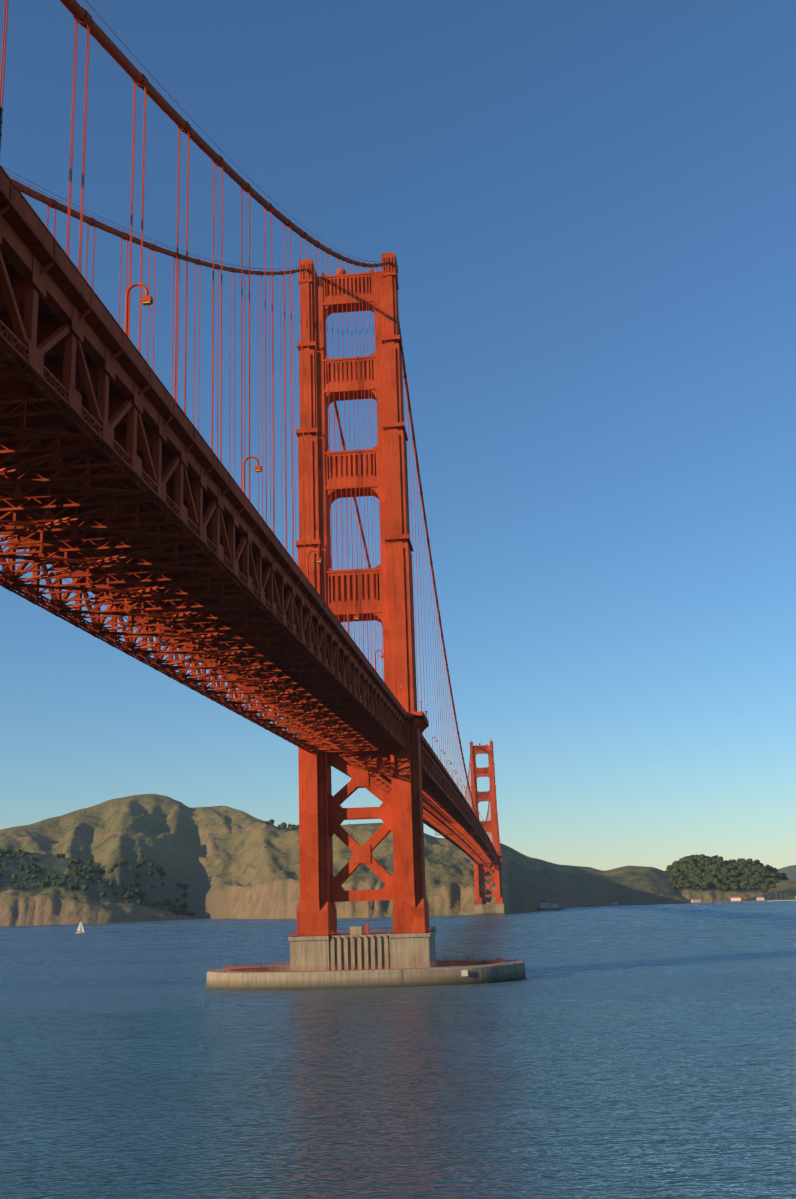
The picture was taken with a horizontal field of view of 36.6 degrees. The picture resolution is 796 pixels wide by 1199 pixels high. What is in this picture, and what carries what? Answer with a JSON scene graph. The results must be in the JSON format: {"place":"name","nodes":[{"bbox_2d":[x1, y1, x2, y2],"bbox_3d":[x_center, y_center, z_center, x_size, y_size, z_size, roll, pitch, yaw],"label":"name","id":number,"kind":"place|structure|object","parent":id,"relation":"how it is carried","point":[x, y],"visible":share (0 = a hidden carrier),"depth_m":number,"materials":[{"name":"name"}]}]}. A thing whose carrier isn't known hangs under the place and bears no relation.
{"place":"outdoors","nodes":[
{"label":"outdoors","id":0,"kind":"place"},
{"bbox_2d":[0,850,206,925],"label":"hill spur","id":1,"kind":"structure","parent":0,"point":[27,904],"depth_m":2092.38,"materials":[{"name":"stone"}]},
{"bbox_2d":[0,165,430,776],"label":"bridge deck truss","id":2,"kind":"object","parent":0,"point":[76,333],"visible":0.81,"depth_m":140.81,"materials":[{"name":"red metal"}]},
{"bbox_2d":[0,252,378,761],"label":"bridge deck floor system","id":3,"kind":"object","parent":2,"relation":"attached to","point":[49,323],"visible":0.23,"depth_m":138.14,"materials":[{"name":"red metal"}]},
{"bbox_2d":[0,185,501,865],"bbox_3d":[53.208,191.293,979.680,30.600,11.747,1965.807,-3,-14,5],"label":"bridge railing","id":4,"kind":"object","parent":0,"point":[22,227],"depth_m":110.26,"materials":[{"name":"red metal"}]},
{"bbox_2d":[125,283,501,860],"bbox_3d":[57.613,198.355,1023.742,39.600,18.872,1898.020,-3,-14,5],"label":"street lamps","id":5,"kind":"object","parent":4,"relation":"on","point":[147,297],"visible":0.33,"depth_m":150.00,"materials":[{"name":"red metal"}]},
{"bbox_2d":[142,301,489,832],"bbox_3d":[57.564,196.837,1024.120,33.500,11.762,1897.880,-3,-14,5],"label":"bridge lamp lenses","id":6,"kind":"object","parent":5,"relation":"attached to","point":[144,303],"visible":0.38,"depth_m":149.40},
{"bbox_2d":[0,794,690,918],"bbox_3d":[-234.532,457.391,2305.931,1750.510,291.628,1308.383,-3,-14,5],"label":"hills","id":7,"kind":"structure","parent":0,"point":[224,862],"depth_m":2269.57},
{"bbox_2d":[0,819,788,916],"bbox_3d":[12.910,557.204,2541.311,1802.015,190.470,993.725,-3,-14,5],"label":"trees","id":8,"kind":"object","parent":7,"relation":"on","point":[707,869],"visible":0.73,"depth_m":2344.96,"materials":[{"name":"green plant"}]},
{"bbox_2d":[292,253,502,935],"bbox_3d":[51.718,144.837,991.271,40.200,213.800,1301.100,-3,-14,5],"label":"bridge towers","id":9,"kind":"structure","parent":0,"point":[324,814],"depth_m":367.27,"materials":[{"name":"red metal"}]},
{"bbox_2d":[11,0,501,858],"bbox_3d":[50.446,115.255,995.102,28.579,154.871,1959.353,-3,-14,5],"label":"main suspension cables","id":10,"kind":"object","parent":9,"relation":"on","point":[81,16],"visible":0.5,"depth_m":176.31,"materials":[{"name":"red metal"}]},
{"bbox_2d":[0,0,501,862],"bbox_3d":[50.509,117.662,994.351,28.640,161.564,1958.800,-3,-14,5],"label":"suspender cables","id":11,"kind":"object","parent":10,"relation":"hanging from","point":[358,524],"visible":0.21,"depth_m":228.16,"materials":[{"name":"red metal"}]},
{"bbox_2d":[364,748,501,869],"bbox_3d":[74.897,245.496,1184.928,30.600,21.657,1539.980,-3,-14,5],"label":"bridge deck truss","id":12,"kind":"object","parent":11,"relation":"hanging from","point":[448,815],"visible":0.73,"depth_m":705.55,"materials":[{"name":"red metal"}]},
{"bbox_2d":[210,252,522,972],"bbox_3d":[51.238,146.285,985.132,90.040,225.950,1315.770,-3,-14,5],"label":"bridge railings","id":13,"kind":"object","parent":9,"relation":"attached to","point":[367,930],"visible":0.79,"depth_m":355.74,"materials":[{"name":"red metal"}]},
{"bbox_2d":[0,106,2,150],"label":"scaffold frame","id":14,"kind":"object","parent":13,"relation":"on","point":[1,111],"visible":1,"depth_m":75.37,"materials":[{"name":"metal"}]},
{"bbox_2d":[461,970,467,975],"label":"fender signs","id":15,"kind":"object","parent":13,"relation":"attached to","point":[464,972],"visible":0.46,"depth_m":322.45,"materials":[{"name":"white paint"}]},
{"bbox_2d":[301,258,492,746],"bbox_3d":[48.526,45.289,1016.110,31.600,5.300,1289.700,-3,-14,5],"label":"cable saddles","id":16,"kind":"object","parent":9,"relation":"on","point":[396,271],"visible":0.27,"depth_m":394.21,"materials":[{"name":"red metal"}]},
{"bbox_2d":[0,901,795,1198],"bbox_3d":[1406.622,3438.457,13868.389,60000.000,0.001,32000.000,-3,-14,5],"label":"water","id":17,"kind":"structure","parent":0,"point":[646,1051],"depth_m":168.97,"materials":[{"name":"blue liquid"}]},
{"bbox_2d":[206,902,525,989],"bbox_3d":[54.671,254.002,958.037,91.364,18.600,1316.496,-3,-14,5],"label":"tower piers","id":18,"kind":"structure","parent":17,"relation":"in","point":[374,951],"depth_m":332.95,"materials":[{"name":"grey concrete"}]},
{"bbox_2d":[76,894,795,932],"bbox_3d":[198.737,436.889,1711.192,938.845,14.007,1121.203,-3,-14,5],"label":"boats","id":19,"kind":"object","parent":17,"relation":"on","point":[541,905],"visible":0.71,"depth_m":1803.92,"materials":[{"name":"grey paint"}]},
{"bbox_2d":[539,896,795,903],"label":"waterfront buildings","id":20,"kind":"structure","parent":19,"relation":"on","point":[691,899],"depth_m":2144.90,"materials":[{"name":"brown"}]},
{"bbox_2d":[537,899,795,910],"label":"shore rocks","id":21,"kind":"object","parent":17,"relation":"in","point":[545,909],"visible":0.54,"depth_m":2163.05,"materials":[{"name":"brown"}]},
{"bbox_2d":[0,0,795,870],"label":"sky","id":22,"kind":"structure","parent":0,"point":[586,209],"materials":[{"name":"blue"}]},
{"bbox_2d":[673,864,769,901],"bbox_3d":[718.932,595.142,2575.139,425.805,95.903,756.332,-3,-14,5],"label":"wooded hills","id":23,"kind":"structure","parent":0,"point":[711,894],"depth_m":2302.72,"materials":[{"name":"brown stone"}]},
{"bbox_2d":[742,880,795,900],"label":"hills","id":24,"kind":"structure","parent":0,"point":[786,889],"depth_m":2214.43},
{"bbox_2d":[777,865,795,880],"bbox_3d":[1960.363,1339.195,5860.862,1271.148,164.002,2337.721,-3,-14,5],"label":"hills","id":25,"kind":"structure","parent":0,"point":[790,871],"depth_m":5878.29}
]}

